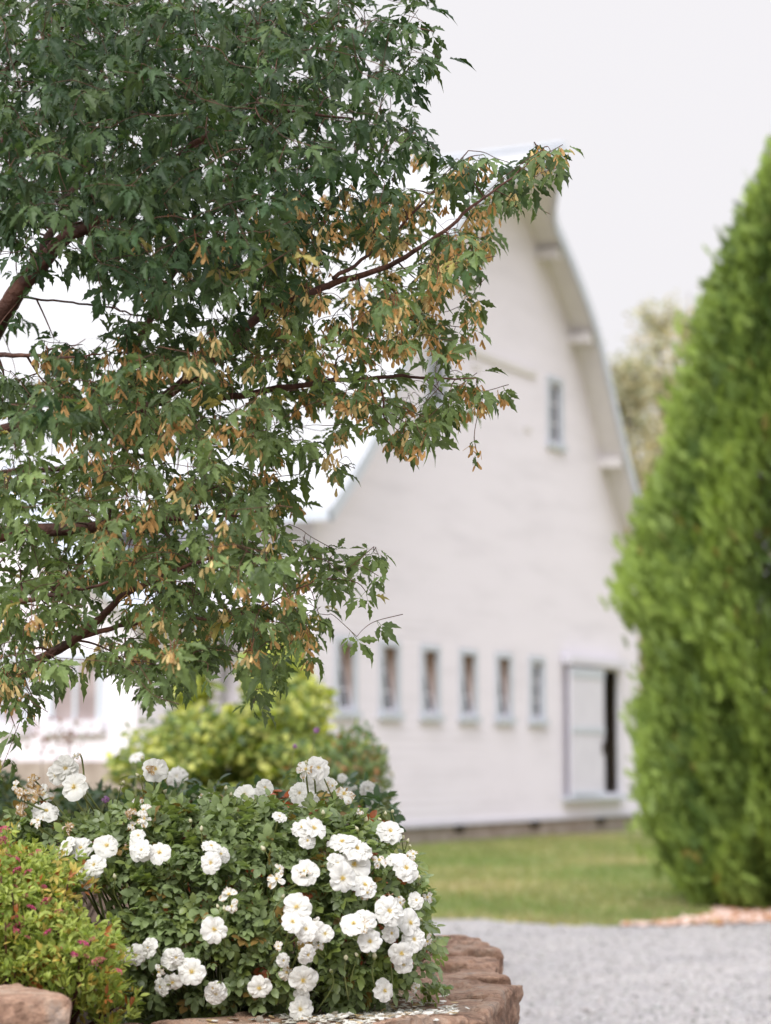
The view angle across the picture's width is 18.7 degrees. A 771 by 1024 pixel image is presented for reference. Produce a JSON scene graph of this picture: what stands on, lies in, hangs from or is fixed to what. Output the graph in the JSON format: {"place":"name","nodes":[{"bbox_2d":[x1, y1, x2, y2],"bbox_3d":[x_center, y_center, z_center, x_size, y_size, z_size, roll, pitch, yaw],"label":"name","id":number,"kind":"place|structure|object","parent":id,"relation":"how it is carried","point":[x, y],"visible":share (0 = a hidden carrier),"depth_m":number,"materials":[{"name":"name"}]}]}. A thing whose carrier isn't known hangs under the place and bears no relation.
{"place":"outdoors","nodes":[
{"label":"outdoors","id":0,"kind":"place"},
{"bbox_2d":[51,855,330,1023],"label":"garden soil","id":1,"kind":"structure","parent":0,"point":[93,920],"depth_m":7.91,"materials":[{"name":"brown soil"}]},
{"bbox_2d":[4,715,105,841],"bbox_3d":[-1.702,1.461,11.913,0.575,0.848,0.521,-5,-8,40],"label":"wispy plant","id":2,"kind":"object","parent":1,"relation":"on","point":[44,739],"visible":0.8,"depth_m":11.93,"materials":[{"name":"white plant"}]},
{"bbox_2d":[0,759,144,929],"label":"garden shrub","id":3,"kind":"object","parent":1,"relation":"on","point":[61,801],"visible":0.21,"depth_m":7.16,"materials":[{"name":"green plant"}]},
{"bbox_2d":[0,820,148,1023],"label":"spirea shrub","id":4,"kind":"object","parent":1,"relation":"on","point":[46,953],"visible":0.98,"depth_m":4.38,"materials":[{"name":"green plant"}]},
{"bbox_2d":[75,796,109,908],"bbox_3d":[-0.738,0.970,5.830,0.093,0.520,0.019,0,-6,0],"label":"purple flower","id":5,"kind":"object","parent":1,"relation":"on","point":[106,800],"visible":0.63,"depth_m":5.85,"materials":[{"name":"purple plant"}]},
{"bbox_2d":[0,752,453,1023],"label":"rose bush","id":6,"kind":"object","parent":1,"relation":"on","point":[335,922],"visible":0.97,"depth_m":4.67,"materials":[{"name":"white plant"}]},
{"bbox_2d":[103,658,371,794],"bbox_3d":[-0.769,1.349,12.379,1.442,1.175,1.573,0,-6,0],"label":"garden shrub","id":7,"kind":"object","parent":1,"relation":"on","point":[250,748],"visible":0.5,"depth_m":12.06,"materials":[{"name":"green plant"}]},
{"bbox_2d":[166,625,340,781],"bbox_3d":[-0.748,1.312,13.031,1.005,1.388,1.078,0,-6,0],"label":"garden shrub","id":8,"kind":"object","parent":1,"relation":"on","point":[319,692],"visible":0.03,"depth_m":12.95,"materials":[{"name":"green plant"}]},
{"bbox_2d":[119,752,405,900],"bbox_3d":[-0.351,0.946,6.128,0.805,0.636,1.571,0,-6,0],"label":"rose bush","id":9,"kind":"object","parent":1,"relation":"on","point":[368,794],"visible":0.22,"depth_m":5.99,"materials":[{"name":"white plant"}]},
{"bbox_2d":[140,789,394,970],"bbox_3d":[-0.339,0.977,5.951,0.715,0.538,0.442,-2,-6,15],"label":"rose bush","id":10,"kind":"object","parent":1,"relation":"on","point":[285,796],"visible":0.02,"depth_m":5.89,"materials":[{"name":"green plant"}]},
{"bbox_2d":[284,744,296,789],"bbox_3d":[-0.307,1.018,6.930,0.090,0.659,0.015,0,-6,0],"label":"purple flower","id":11,"kind":"object","parent":1,"relation":"on","point":[294,746],"visible":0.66,"depth_m":6.96,"materials":[{"name":"purple plant"}]},
{"bbox_2d":[0,0,583,797],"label":"paperbark maple","id":12,"kind":"object","parent":1,"relation":"on","point":[222,90],"visible":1,"depth_m":4.84,"materials":[{"name":"green plant"}]},
{"bbox_2d":[310,727,319,757],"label":"purple flower","id":13,"kind":"object","parent":1,"relation":"on","point":[315,730],"visible":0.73,"depth_m":6.97,"materials":[{"name":"purple plant"}]},
{"bbox_2d":[277,717,399,807],"bbox_3d":[-0.227,1.373,10.969,0.593,0.823,0.894,0,-6,0],"label":"garden shrub","id":14,"kind":"object","parent":1,"relation":"on","point":[340,761],"visible":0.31,"depth_m":10.89,"materials":[{"name":"green plant"}]},
{"bbox_2d":[0,0,770,690],"label":"sky","id":15,"kind":"structure","parent":0,"point":[666,104],"materials":[{"name":"white"}]},
{"bbox_2d":[394,815,743,926],"bbox_3d":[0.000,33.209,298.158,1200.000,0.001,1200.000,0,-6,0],"label":"lawn","id":16,"kind":"structure","parent":0,"point":[617,832],"depth_m":21.54,"materials":[{"name":"green plant"}]},
{"bbox_2d":[0,461,232,803],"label":"gabled annex","id":17,"kind":"object","parent":16,"relation":"on","point":[107,708],"visible":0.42,"depth_m":28.37,"materials":[{"name":"white"}]},
{"bbox_2d":[0,655,31,733],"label":"window","id":18,"kind":"structure","parent":17,"relation":"in","point":[8,727],"depth_m":28.72,"materials":[{"name":"paint"}]},
{"bbox_2d":[40,652,106,733],"bbox_3d":[-3.781,2.200,28.372,0.900,0.980,0.099,-3,-7,26],"label":"window","id":19,"kind":"structure","parent":17,"relation":"in","point":[72,706],"depth_m":28.35,"materials":[{"name":"paint"}]},
{"bbox_2d":[0,141,640,845],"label":"white barn","id":20,"kind":"structure","parent":16,"relation":"on","point":[486,695],"depth_m":34.71,"materials":[{"name":"wood"}]},
{"bbox_2d":[333,635,361,718],"bbox_3d":[-0.591,2.133,30.154,0.315,1.055,0.680,-3,-7,26],"label":"window","id":21,"kind":"structure","parent":20,"relation":"in","point":[345,666],"depth_m":30.28,"materials":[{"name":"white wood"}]},
{"bbox_2d":[378,640,404,719],"bbox_3d":[-0.028,2.255,31.291,0.315,1.055,0.680,-3,-7,26],"label":"window","id":22,"kind":"structure","parent":20,"relation":"in","point":[390,654],"depth_m":31.41,"materials":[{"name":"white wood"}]},
{"bbox_2d":[419,644,444,721],"bbox_3d":[0.539,2.377,32.424,0.315,1.055,0.680,-3,-7,26],"label":"window","id":23,"kind":"structure","parent":20,"relation":"in","point":[430,655],"depth_m":32.55,"materials":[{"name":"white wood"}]},
{"bbox_2d":[426,335,447,413],"bbox_3d":[0.726,-1.981,33.051,0.128,1.155,0.720,-3,-7,26],"label":"window","id":24,"kind":"structure","parent":20,"relation":"in","point":[430,368],"depth_m":33.07,"materials":[{"name":"paint"}]},
{"bbox_2d":[458,648,482,722],"bbox_3d":[1.110,2.499,33.551,0.315,1.055,0.680,-3,-7,26],"label":"window","id":25,"kind":"structure","parent":20,"relation":"in","point":[468,658],"depth_m":33.68,"materials":[{"name":"white wood"}]},
{"bbox_2d":[494,652,516,723],"bbox_3d":[1.677,2.620,34.683,0.315,1.055,0.680,-3,-7,26],"label":"window","id":26,"kind":"structure","parent":20,"relation":"in","point":[504,699],"depth_m":34.81,"materials":[{"name":"white wood"}]},
{"bbox_2d":[528,655,549,725],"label":"window","id":27,"kind":"structure","parent":20,"relation":"in","point":[537,664],"depth_m":35.85,"materials":[{"name":"white wood"}]},
{"bbox_2d":[546,374,567,451],"bbox_3d":[2.600,-1.554,37.012,0.315,1.155,0.720,-3,-7,26],"label":"window","id":28,"kind":"structure","parent":20,"relation":"in","point":[555,386],"depth_m":37.04,"materials":[{"name":"glass"}]},
{"bbox_2d":[568,666,605,795],"bbox_3d":[3.229,3.497,37.240,0.080,2.020,1.420,-3,-7,26],"label":"sliding door","id":29,"kind":"structure","parent":20,"relation":"in","point":[585,685],"depth_m":37.17,"materials":[{"name":"paint"}]},
{"bbox_2d":[603,336,673,693],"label":"slender tree","id":30,"kind":"object","parent":16,"relation":"on","point":[632,388],"visible":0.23,"depth_m":54.35,"materials":[{"name":"green plant"}]},
{"bbox_2d":[618,290,686,690],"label":"slender tree","id":31,"kind":"object","parent":16,"relation":"on","point":[657,329],"visible":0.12,"depth_m":58.47,"materials":[{"name":"green plant"}]},
{"bbox_2d":[638,278,763,599],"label":"slender tree","id":32,"kind":"object","parent":16,"relation":"on","point":[683,322],"visible":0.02,"depth_m":61.90,"materials":[{"name":"green plant"}]},
{"label":"mulch bed","id":33,"kind":"structure","parent":16,"relation":"on","visible":0},
{"bbox_2d":[598,134,770,909],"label":"arborvitae","id":34,"kind":"object","parent":33,"relation":"on","point":[697,578],"visible":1,"depth_m":17.76,"materials":[{"name":"green plant"}]},
{"bbox_2d":[620,905,770,926],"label":"bark chips","id":35,"kind":"object","parent":33,"relation":"on","point":[735,915],"visible":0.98,"depth_m":16.22,"materials":[{"name":"wood"}]},
{"bbox_2d":[431,919,770,1023],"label":"gravel drive","id":36,"kind":"structure","parent":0,"point":[472,928],"depth_m":12.56,"materials":[{"name":"grey gravel"}]},
{"bbox_2d":[0,844,523,1023],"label":"stone planter","id":37,"kind":"object","parent":36,"relation":"on","point":[485,991],"visible":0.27,"depth_m":4.99,"materials":[{"name":"brown stone"}]},
{"bbox_2d":[206,995,469,1023],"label":"fallen petals","id":38,"kind":"object","parent":37,"relation":"on","point":[375,1015],"visible":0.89,"depth_m":4.65,"materials":[{"name":"white plant"}]}
]}

